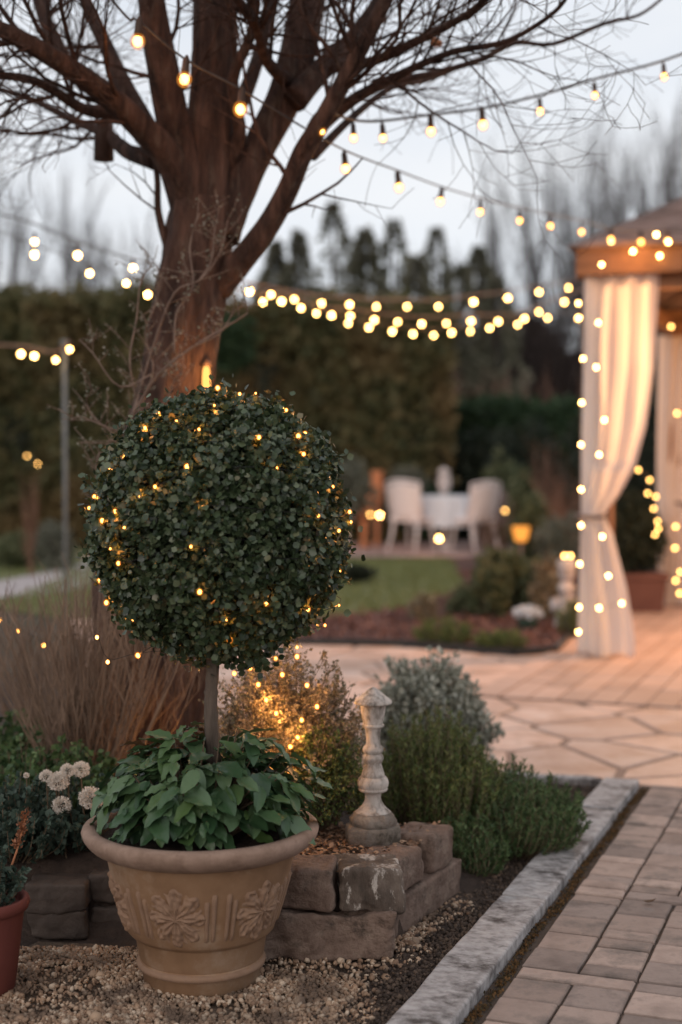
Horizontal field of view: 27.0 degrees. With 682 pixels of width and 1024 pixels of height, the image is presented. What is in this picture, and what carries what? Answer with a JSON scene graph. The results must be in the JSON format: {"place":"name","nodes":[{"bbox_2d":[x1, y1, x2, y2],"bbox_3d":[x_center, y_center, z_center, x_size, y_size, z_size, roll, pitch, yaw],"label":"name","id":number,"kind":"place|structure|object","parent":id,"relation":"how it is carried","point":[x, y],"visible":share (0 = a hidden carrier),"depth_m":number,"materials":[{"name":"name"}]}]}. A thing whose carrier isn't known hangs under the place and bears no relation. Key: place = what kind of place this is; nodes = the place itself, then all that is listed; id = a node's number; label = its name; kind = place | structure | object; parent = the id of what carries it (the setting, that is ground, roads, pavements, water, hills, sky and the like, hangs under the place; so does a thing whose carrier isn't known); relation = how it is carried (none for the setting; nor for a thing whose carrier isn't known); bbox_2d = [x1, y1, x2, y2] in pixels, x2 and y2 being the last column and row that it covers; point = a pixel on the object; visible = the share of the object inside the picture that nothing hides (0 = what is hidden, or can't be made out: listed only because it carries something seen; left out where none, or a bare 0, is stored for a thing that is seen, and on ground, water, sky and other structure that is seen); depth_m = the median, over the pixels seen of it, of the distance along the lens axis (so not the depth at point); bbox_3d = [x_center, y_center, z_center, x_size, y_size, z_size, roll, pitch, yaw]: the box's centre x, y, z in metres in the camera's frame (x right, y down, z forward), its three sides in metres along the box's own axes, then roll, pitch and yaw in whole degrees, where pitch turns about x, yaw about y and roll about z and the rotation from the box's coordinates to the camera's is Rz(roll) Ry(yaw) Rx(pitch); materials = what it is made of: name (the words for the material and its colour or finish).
{"place":"outdoors","nodes":[
{"label":"outdoors","id":0,"kind":"place"},
{"bbox_2d":[0,561,92,596],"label":"grey path","id":1,"kind":"structure","parent":0,"point":[24,582],"depth_m":14.76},
{"bbox_2d":[25,873,91,914],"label":"stone block","id":2,"kind":"structure","parent":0,"point":[56,893],"depth_m":3.61,"materials":[{"name":"stone"}]},
{"bbox_2d":[68,549,82,560],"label":"back lawn","id":3,"kind":"structure","parent":0,"point":[79,550],"depth_m":20.14,"materials":[{"name":"green plant"}]},
{"bbox_2d":[0,529,40,567],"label":"shrub","id":4,"kind":"object","parent":3,"relation":"on","point":[12,550],"visible":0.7,"depth_m":16.64,"materials":[{"name":"green plant"}]},
{"bbox_2d":[0,550,466,618],"bbox_3d":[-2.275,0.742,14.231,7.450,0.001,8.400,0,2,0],"label":"lawn","id":5,"kind":"structure","parent":0,"point":[11,576],"depth_m":13.96,"materials":[{"name":"green plant"}]},
{"bbox_2d":[60,340,67,617],"bbox_3d":[-2.162,-0.202,11.149,0.068,2.291,0.068,0,2,0],"label":"garden pole","id":6,"kind":"object","parent":5,"relation":"on","point":[64,385],"visible":0.92,"depth_m":11.13,"materials":[{"name":"grey metal"}]},
{"bbox_2d":[0,862,509,1023],"bbox_3d":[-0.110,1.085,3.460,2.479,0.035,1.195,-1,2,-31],"label":"gravel","id":7,"kind":"structure","parent":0,"point":[148,1004],"depth_m":3.22,"materials":[{"name":"gravel"}]},
{"bbox_2d":[0,889,29,995],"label":"red pot","id":8,"kind":"object","parent":7,"relation":"on","point":[11,918],"visible":0.81,"depth_m":3.21,"materials":[{"name":"ceramic"}]},
{"bbox_2d":[0,844,31,906],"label":"potted herb","id":9,"kind":"object","parent":8,"relation":"on","point":[15,885],"visible":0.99,"depth_m":3.27,"materials":[{"name":"green plant"}]},
{"bbox_2d":[27,907,88,939],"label":"stone block","id":10,"kind":"structure","parent":7,"relation":"on","point":[72,925],"depth_m":3.61,"materials":[{"name":"stone"}]},
{"bbox_2d":[81,808,318,999],"bbox_3d":[-0.327,0.913,3.331,0.552,0.378,0.552,0,2,0],"label":"terracotta pot","id":11,"kind":"object","parent":7,"relation":"on","point":[196,921],"visible":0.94,"depth_m":3.17,"materials":[{"name":"ceramic"}]},
{"bbox_2d":[90,721,333,850],"bbox_3d":[-0.301,0.646,3.325,0.570,0.301,0.476,0,2,0],"label":"leafy plant","id":12,"kind":"object","parent":11,"relation":"in","point":[186,796],"visible":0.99,"depth_m":3.21,"materials":[{"name":"green plant"}]},
{"bbox_2d":[70,374,365,764],"bbox_3d":[-0.289,0.231,3.392,0.696,1.123,0.700,0,2,0],"label":"topiary tree","id":13,"kind":"object","parent":11,"relation":"in","point":[232,581],"visible":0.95,"depth_m":3.18,"materials":[{"name":"green plant"}]},
{"bbox_2d":[82,386,354,659],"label":"fairy lights","id":14,"kind":"object","parent":13,"relation":"attached to","point":[191,546],"visible":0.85,"depth_m":3.18,"materials":[{"name":"yellow glass"}]},
{"bbox_2d":[264,908,396,962],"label":"stone block","id":15,"kind":"structure","parent":7,"relation":"on","point":[300,935],"depth_m":3.45,"materials":[{"name":"stone"}]},
{"bbox_2d":[282,854,337,912],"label":"stone block","id":16,"kind":"structure","parent":15,"relation":"on","point":[312,885],"depth_m":3.45,"materials":[{"name":"stone"}]},
{"bbox_2d":[334,853,405,914],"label":"stone block","id":17,"kind":"structure","parent":15,"relation":"on","point":[370,882],"depth_m":3.45,"materials":[{"name":"grey stone"}]},
{"bbox_2d":[394,858,461,937],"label":"stone block","id":18,"kind":"structure","parent":7,"relation":"on","point":[429,893],"depth_m":3.79,"materials":[{"name":"stone"}]},
{"bbox_2d":[363,843,423,890],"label":"stone block","id":19,"kind":"structure","parent":18,"relation":"on","point":[409,858],"depth_m":3.70,"materials":[{"name":"stone"}]},
{"bbox_2d":[401,822,452,873],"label":"stone block","id":20,"kind":"structure","parent":18,"relation":"on","point":[435,845],"depth_m":3.86,"materials":[{"name":"stone"}]},
{"bbox_2d":[74,541,511,556],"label":"patio","id":21,"kind":"structure","parent":0,"point":[424,549],"depth_m":20.00,"materials":[{"name":"stone"}]},
{"bbox_2d":[216,309,264,375],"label":"shrub","id":22,"kind":"object","parent":21,"relation":"on","point":[237,350],"visible":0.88,"depth_m":20.32,"materials":[{"name":"green plant"}]},
{"bbox_2d":[385,479,435,551],"bbox_3d":[0.974,0.044,19.870,0.566,1.016,0.607,1,2,35],"label":"garden chair","id":23,"kind":"object","parent":21,"relation":"on","point":[404,502],"visible":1,"depth_m":19.65,"materials":[{"name":"white plastic"}]},
{"bbox_2d":[431,527,458,549],"bbox_3d":[1.485,0.156,20.315,0.840,0.750,0.840,0,2,0],"label":"round table","id":24,"kind":"object","parent":21,"relation":"on","point":[444,545],"visible":0.3,"depth_m":20.28,"materials":[{"name":"white wicker"}]},
{"bbox_2d":[411,495,478,527],"bbox_3d":[1.485,-0.017,20.300,0.977,0.437,0.967,0,2,0],"label":"tablecloth","id":25,"kind":"object","parent":24,"relation":"on","point":[444,511],"visible":0.69,"depth_m":19.90,"materials":[{"name":"fabric"}]},
{"bbox_2d":[450,480,501,551],"bbox_3d":[1.889,0.053,19.872,0.555,0.996,0.595,-1,2,-35],"label":"garden chair","id":26,"kind":"object","parent":21,"relation":"on","point":[481,495],"visible":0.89,"depth_m":19.64,"materials":[{"name":"white plastic"}]},
{"bbox_2d":[480,445,521,546],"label":"shrub","id":27,"kind":"object","parent":21,"relation":"on","point":[504,478],"visible":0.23,"depth_m":20.75,"materials":[{"name":"green plant"}]},
{"bbox_3d":[0.047,0.185,20.016,0.335,0.711,0.335,0,2,0],"label":"garden urn","id":28,"kind":"object","parent":21,"relation":"on","visible":0},
{"bbox_2d":[336,452,380,517],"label":"shrub","id":29,"kind":"object","parent":28,"relation":"in","point":[357,483],"visible":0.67,"depth_m":19.68,"materials":[{"name":"green plant"}]},
{"bbox_2d":[0,674,591,958],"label":"soil bed","id":30,"kind":"object","parent":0,"point":[112,933],"visible":0.13,"depth_m":3.72,"materials":[{"name":"brown soil"}]},
{"bbox_2d":[0,709,60,783],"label":"ground cover","id":31,"kind":"object","parent":30,"relation":"on","point":[9,732],"visible":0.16,"depth_m":4.57,"materials":[{"name":"plant"}]},
{"bbox_2d":[0,574,91,749],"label":"dry shrub","id":32,"kind":"object","parent":30,"relation":"on","point":[4,706],"visible":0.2,"depth_m":5.38,"materials":[{"name":"brown plant"}]},
{"bbox_2d":[0,768,112,864],"bbox_3d":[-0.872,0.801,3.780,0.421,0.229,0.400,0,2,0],"label":"ground cover","id":33,"kind":"object","parent":30,"relation":"on","point":[15,800],"visible":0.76,"depth_m":3.70,"materials":[{"name":"green plant"}]},
{"bbox_2d":[23,761,102,858],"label":"flowering plant","id":34,"kind":"object","parent":30,"relation":"on","point":[52,778],"visible":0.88,"depth_m":3.70,"materials":[{"name":"white plant"}]},
{"bbox_2d":[0,730,133,808],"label":"ground cover","id":35,"kind":"object","parent":30,"relation":"on","point":[10,767],"visible":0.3,"depth_m":4.12,"materials":[{"name":"green plant"}]},
{"bbox_2d":[0,554,204,775],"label":"dry shrub","id":36,"kind":"object","parent":30,"relation":"on","point":[74,726],"visible":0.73,"depth_m":4.33,"materials":[{"name":"brown plant"}]},
{"bbox_2d":[29,578,205,758],"bbox_3d":[-0.700,0.557,4.751,0.671,0.689,0.740,0,2,-14],"label":"dry shrub","id":37,"kind":"object","parent":30,"relation":"on","point":[193,672],"visible":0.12,"depth_m":4.66,"materials":[{"name":"brown plant"}]},
{"bbox_2d":[198,637,385,817],"bbox_3d":[-0.145,0.614,4.023,0.541,0.539,0.480,0,2,0],"label":"airy bush","id":38,"kind":"object","parent":30,"relation":"on","point":[262,715],"visible":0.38,"depth_m":3.95,"materials":[{"name":"green plant"}]},
{"bbox_2d":[276,716,364,830],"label":"leaved bush","id":39,"kind":"object","parent":30,"relation":"on","point":[338,771],"visible":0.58,"depth_m":3.90,"materials":[{"name":"green plant"}]},
{"bbox_2d":[0,0,681,763],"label":"bare tree","id":40,"kind":"object","parent":30,"relation":"on","point":[202,146],"visible":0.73,"depth_m":4.70,"materials":[{"name":"brown plant"}]},
{"bbox_2d":[46,191,267,510],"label":"climbing twigs","id":41,"kind":"object","parent":40,"relation":"attached to","point":[164,369],"visible":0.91,"depth_m":4.51,"materials":[{"name":"brown plant"}]},
{"bbox_2d":[111,0,681,244],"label":"string lights","id":42,"kind":"object","parent":40,"relation":"hanging from","point":[186,61],"visible":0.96,"depth_m":4.91},
{"bbox_2d":[306,53,681,140],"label":"string lights","id":43,"kind":"object","parent":40,"relation":"attached to","point":[482,118],"visible":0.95,"depth_m":5.39},
{"bbox_2d":[299,820,441,887],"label":"leaf litter","id":44,"kind":"object","parent":30,"relation":"on","point":[326,843],"visible":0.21,"depth_m":3.80,"materials":[{"name":"brown plant"}]},
{"bbox_2d":[345,687,400,850],"bbox_3d":[0.086,0.685,3.824,0.150,0.432,0.148,0,2,0],"label":"stone baluster","id":45,"kind":"object","parent":30,"relation":"on","point":[372,820],"visible":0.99,"depth_m":3.79,"materials":[{"name":"grey stone"}]},
{"bbox_2d":[354,645,505,773],"bbox_3d":[0.317,0.751,5.229,0.569,0.540,0.498,0,2,0],"label":"silver bush","id":46,"kind":"object","parent":30,"relation":"on","point":[418,690],"visible":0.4,"depth_m":5.14,"materials":[{"name":"green plant"}]},
{"bbox_2d":[361,699,510,829],"bbox_3d":[0.281,0.798,4.386,0.476,0.447,0.459,0,2,0],"label":"evergreen bush","id":47,"kind":"object","parent":30,"relation":"on","point":[430,786],"visible":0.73,"depth_m":4.28,"materials":[{"name":"green plant"}]},
{"bbox_2d":[440,808,512,877],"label":"evergreen bush","id":48,"kind":"object","parent":30,"relation":"on","point":[467,839],"visible":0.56,"depth_m":4.12,"materials":[{"name":"green plant"}]},
{"bbox_2d":[460,753,593,861],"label":"evergreen bush","id":49,"kind":"object","parent":30,"relation":"on","point":[537,817],"visible":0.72,"depth_m":4.31,"materials":[{"name":"green plant"}]},
{"bbox_2d":[0,536,655,769],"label":"ground","id":50,"kind":"structure","parent":0,"point":[36,619],"depth_m":10.65,"materials":[{"name":"brown soil"}]},
{"bbox_2d":[0,120,81,292],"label":"bare tree","id":51,"kind":"object","parent":50,"relation":"on","point":[16,268],"visible":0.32,"depth_m":30.07,"materials":[{"name":"grey plant"}]},
{"bbox_2d":[30,519,77,570],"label":"shrub","id":52,"kind":"object","parent":50,"relation":"on","point":[49,549],"visible":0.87,"depth_m":16.32,"materials":[{"name":"green plant"}]},
{"bbox_2d":[37,133,116,290],"bbox_3d":[-6.051,-4.311,32.299,2.178,8.961,2.473,0,2,0],"label":"bare tree","id":53,"kind":"object","parent":50,"relation":"on","point":[90,226],"visible":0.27,"depth_m":32.20,"materials":[{"name":"grey plant"}]},
{"bbox_2d":[0,274,154,548],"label":"hedge","id":54,"kind":"object","parent":50,"relation":"on","point":[31,424],"visible":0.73,"depth_m":20.74,"materials":[{"name":"green plant"}]},
{"bbox_2d":[0,180,163,294],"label":"bare tree","id":55,"kind":"object","parent":50,"relation":"on","point":[82,267],"visible":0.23,"depth_m":28.09,"materials":[{"name":"grey plant"}]},
{"bbox_2d":[248,238,294,299],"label":"conifer","id":56,"kind":"object","parent":50,"relation":"on","point":[275,259],"visible":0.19,"depth_m":33.64,"materials":[{"name":"green plant"}]},
{"bbox_2d":[272,228,319,305],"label":"conifer","id":57,"kind":"object","parent":50,"relation":"on","point":[299,250],"visible":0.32,"depth_m":32.66,"materials":[{"name":"green plant"}]},
{"bbox_2d":[302,200,371,297],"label":"conifer","id":58,"kind":"object","parent":50,"relation":"on","point":[340,230],"visible":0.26,"depth_m":35.63,"materials":[{"name":"green plant"}]},
{"bbox_2d":[214,286,460,542],"bbox_3d":[-0.486,-1.527,22.772,4.756,4.186,2.137,0,2,0],"label":"hedge","id":59,"kind":"object","parent":50,"relation":"on","point":[376,396],"visible":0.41,"depth_m":22.16,"materials":[{"name":"green plant"}]},
{"bbox_2d":[339,225,395,299],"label":"conifer","id":60,"kind":"object","parent":50,"relation":"on","point":[362,258],"visible":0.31,"depth_m":32.66,"materials":[{"name":"green plant"}]},
{"bbox_2d":[378,216,414,298],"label":"conifer","id":61,"kind":"object","parent":50,"relation":"on","point":[385,246],"visible":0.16,"depth_m":33.75,"materials":[{"name":"green plant"}]},
{"bbox_2d":[396,252,473,397],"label":"conifer","id":62,"kind":"object","parent":50,"relation":"on","point":[415,275],"visible":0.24,"depth_m":32.67,"materials":[{"name":"green plant"}]},
{"bbox_2d":[418,226,488,394],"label":"conifer","id":63,"kind":"object","parent":50,"relation":"on","point":[444,259],"visible":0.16,"depth_m":34.69,"materials":[{"name":"green plant"}]},
{"bbox_2d":[386,896,545,1023],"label":"kerb stone","id":64,"kind":"object","parent":50,"relation":"on","point":[463,975],"visible":0.9,"depth_m":3.33,"materials":[{"name":"stone"}]},
{"bbox_2d":[445,261,516,400],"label":"conifer","id":65,"kind":"object","parent":50,"relation":"on","point":[461,272],"visible":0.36,"depth_m":32.69,"materials":[{"name":"green plant"}]},
{"bbox_2d":[411,216,552,393],"bbox_3d":[3.786,-3.955,37.820,4.467,7.908,2.689,1,2,23],"label":"bare tree","id":66,"kind":"object","parent":50,"relation":"on","point":[529,350],"visible":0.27,"depth_m":37.38,"materials":[{"name":"grey plant"}]},
{"bbox_2d":[452,424,529,540],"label":"shrub","id":67,"kind":"object","parent":50,"relation":"on","point":[473,459],"visible":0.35,"depth_m":22.89,"materials":[{"name":"green plant"}]},
{"bbox_2d":[452,243,529,397],"bbox_3d":[3.363,-3.194,35.188,3.963,6.737,3.541,0,2,0],"label":"conifer","id":68,"kind":"object","parent":50,"relation":"on","point":[478,256],"visible":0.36,"depth_m":34.67,"materials":[{"name":"green plant"}]},
{"bbox_2d":[449,168,542,398],"bbox_3d":[3.964,-4.549,37.220,2.631,9.124,2.087,0,2,0],"label":"bare tree","id":69,"kind":"object","parent":50,"relation":"on","point":[494,240],"visible":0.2,"depth_m":36.86,"materials":[{"name":"grey plant"}]},
{"bbox_2d":[461,275,536,400],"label":"conifer","id":70,"kind":"object","parent":50,"relation":"on","point":[512,330],"visible":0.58,"depth_m":32.69,"materials":[{"name":"green plant"}]},
{"bbox_2d":[452,389,582,537],"bbox_3d":[5.171,-0.875,24.807,6.893,2.768,1.983,0,2,0],"label":"hedge","id":71,"kind":"object","parent":50,"relation":"on","point":[486,411],"visible":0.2,"depth_m":24.27,"materials":[{"name":"green plant"}]},
{"bbox_2d":[502,464,542,550],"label":"shrub","id":72,"kind":"object","parent":50,"relation":"on","point":[524,486],"visible":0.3,"depth_m":19.44,"materials":[{"name":"green plant"}]},
{"bbox_2d":[482,416,576,535],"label":"shrub","id":73,"kind":"object","parent":50,"relation":"on","point":[522,456],"visible":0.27,"depth_m":21.63,"materials":[{"name":"green plant"}]},
{"bbox_2d":[466,77,618,400],"bbox_3d":[5.307,-5.728,38.854,4.073,11.397,5.074,0,2,0],"label":"bare tree","id":74,"kind":"object","parent":50,"relation":"on","point":[583,195],"visible":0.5,"depth_m":38.03,"materials":[{"name":"grey plant"}]},
{"bbox_2d":[453,309,656,402],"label":"distant wood","id":75,"kind":"object","parent":50,"relation":"on","point":[542,398],"depth_m":40.24,"materials":[{"name":"plant"}]},
{"bbox_2d":[502,808,614,911],"bbox_3d":[0.686,1.065,4.361,0.132,0.080,1.059,1,2,21],"label":"kerb stone","id":76,"kind":"object","parent":50,"relation":"on","point":[541,876],"visible":0.59,"depth_m":4.15,"materials":[{"name":"stone"}]},
{"bbox_2d":[497,137,641,399],"bbox_3d":[5.794,-4.772,35.693,3.292,9.680,5.469,-1,2,-18],"label":"bare tree","id":77,"kind":"object","parent":50,"relation":"on","point":[557,367],"visible":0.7,"depth_m":36.03,"materials":[{"name":"grey plant"}]},
{"bbox_2d":[527,98,615,397],"bbox_3d":[6.427,-5.687,39.243,2.577,11.272,3.261,0,2,0],"label":"bare tree","id":78,"kind":"object","parent":50,"relation":"on","point":[578,236],"visible":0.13,"depth_m":39.05,"materials":[{"name":"grey plant"}]},
{"bbox_2d":[498,97,681,313],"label":"bare tree","id":79,"kind":"object","parent":50,"relation":"on","point":[605,198],"visible":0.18,"depth_m":37.48,"materials":[{"name":"grey plant"}]},
{"bbox_2d":[555,357,657,563],"bbox_3d":[4.653,-0.673,17.499,4.045,2.856,1.856,0,2,0],"label":"dark shrub","id":80,"kind":"object","parent":50,"relation":"on","point":[646,462],"visible":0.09,"depth_m":17.16,"materials":[{"name":"green plant"}]},
{"bbox_2d":[580,777,638,819],"bbox_3d":[0.965,1.039,5.094,0.132,0.078,0.488,1,2,21],"label":"kerb stone","id":81,"kind":"object","parent":50,"relation":"on","point":[616,795],"visible":0.69,"depth_m":5.05,"materials":[{"name":"stone"}]},
{"bbox_2d":[604,72,681,391],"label":"bare tree","id":82,"kind":"object","parent":50,"relation":"on","point":[668,186],"visible":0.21,"depth_m":35.31,"materials":[{"name":"grey plant"}]},
{"bbox_2d":[0,0,681,351],"label":"sky","id":83,"kind":"structure","parent":0,"point":[661,39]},
{"bbox_2d":[69,617,681,787],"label":"flagstone path","id":84,"kind":"structure","parent":0,"point":[355,663],"depth_m":6.63,"materials":[{"name":"stone"}]},
{"bbox_2d":[299,555,578,652],"bbox_3d":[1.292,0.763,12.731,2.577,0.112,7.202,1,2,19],"label":"bark mulch","id":85,"kind":"object","parent":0,"point":[383,629],"visible":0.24,"depth_m":10.47,"materials":[{"name":"brown wood"}]},
{"bbox_2d":[280,628,576,655],"bbox_3d":[0.738,0.880,9.413,2.448,0.070,1.126,-1,2,-18],"label":"bed edging","id":86,"kind":"object","parent":85,"relation":"on","point":[557,647],"visible":0.52,"depth_m":9.31,"materials":[{"name":"grey stone"}]},
{"bbox_2d":[409,614,474,643],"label":"grass tuft","id":87,"kind":"object","parent":85,"relation":"on","point":[428,629],"visible":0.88,"depth_m":9.37,"materials":[{"name":"green plant"}]},
{"bbox_2d":[465,545,514,618],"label":"bed plant","id":88,"kind":"object","parent":85,"relation":"on","point":[492,583],"visible":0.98,"depth_m":11.05,"materials":[{"name":"green plant"}]},
{"bbox_2d":[507,490,551,562],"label":"shrub","id":89,"kind":"object","parent":85,"relation":"on","point":[530,512],"visible":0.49,"depth_m":15.55,"materials":[{"name":"green plant"}]},
{"bbox_2d":[524,545,561,619],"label":"bed plant","id":90,"kind":"object","parent":85,"relation":"on","point":[542,592],"visible":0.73,"depth_m":10.96,"materials":[{"name":"green plant"}]},
{"bbox_2d":[521,425,578,522],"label":"bare tree","id":91,"kind":"object","parent":85,"relation":"on","point":[545,485],"visible":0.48,"depth_m":18.09,"materials":[{"name":"brown plant"}]},
{"bbox_2d":[532,511,579,578],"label":"shrub","id":92,"kind":"object","parent":85,"relation":"on","point":[559,541],"visible":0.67,"depth_m":14.14,"materials":[{"name":"green plant"}]},
{"bbox_2d":[554,554,575,628],"bbox_3d":[1.655,0.587,10.438,0.186,0.561,0.186,0,2,0],"label":"stone ornament","id":93,"kind":"object","parent":85,"relation":"on","point":[566,574],"visible":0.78,"depth_m":10.39,"materials":[{"name":"beige stone"}]},
{"bbox_2d":[302,783,593,1023],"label":"soil strip","id":94,"kind":"object","parent":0,"point":[388,964],"visible":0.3,"depth_m":3.39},
{"bbox_2d":[305,784,596,1023],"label":"soil crumbs","id":95,"kind":"object","parent":94,"relation":"on","point":[417,979],"visible":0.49,"depth_m":3.52,"materials":[{"name":"brown soil"}]},
{"bbox_2d":[465,786,681,1023],"bbox_3d":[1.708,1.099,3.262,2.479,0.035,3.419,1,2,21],"label":"brick path","id":96,"kind":"structure","parent":0,"point":[602,982],"depth_m":3.54,"materials":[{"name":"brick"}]},
{"bbox_2d":[461,788,648,1023],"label":"moss","id":97,"kind":"object","parent":96,"relation":"on","point":[509,971],"visible":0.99,"depth_m":3.79,"materials":[{"name":"green plant"}]},
{"bbox_2d":[473,605,681,708],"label":"gazebo paving","id":98,"kind":"structure","parent":0,"point":[547,667],"depth_m":8.07,"materials":[{"name":"beige stone"}]},
{"bbox_2d":[567,197,681,655],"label":"gazebo","id":99,"kind":"object","parent":98,"relation":"on","point":[617,256],"visible":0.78,"depth_m":8.74,"materials":[{"name":"brown wood"}]},
{"bbox_2d":[236,288,583,325],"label":"string lights","id":100,"kind":"object","parent":99,"relation":"hanging from","point":[374,313],"visible":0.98,"depth_m":12.70},
{"bbox_2d":[241,279,579,307],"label":"string lights","id":101,"kind":"object","parent":99,"relation":"hanging from","point":[349,303],"visible":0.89,"depth_m":12.59},
{"bbox_2d":[575,273,658,657],"bbox_3d":[1.686,-0.281,8.759,0.495,2.367,0.175,1,2,25],"label":"curtain","id":102,"kind":"object","parent":99,"relation":"hanging from","point":[620,355],"visible":0.98,"depth_m":8.78,"materials":[{"name":"fabric"}]},
{"bbox_2d":[656,335,681,606],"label":"curtain","id":103,"kind":"object","parent":99,"relation":"hanging from","point":[669,491],"visible":0.84,"depth_m":11.97,"materials":[{"name":"fabric"}]},
{"bbox_2d":[623,570,669,612],"bbox_3d":[2.387,0.656,11.723,0.550,0.320,0.440,0,2,0],"label":"planter","id":104,"kind":"object","parent":98,"relation":"on","point":[646,590],"visible":0.52,"depth_m":11.53,"materials":[{"name":"ceramic"}]},
{"bbox_2d":[614,485,669,573],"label":"planter bush","id":105,"kind":"object","parent":104,"relation":"on","point":[638,543],"visible":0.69,"depth_m":11.55,"materials":[{"name":"green plant"}]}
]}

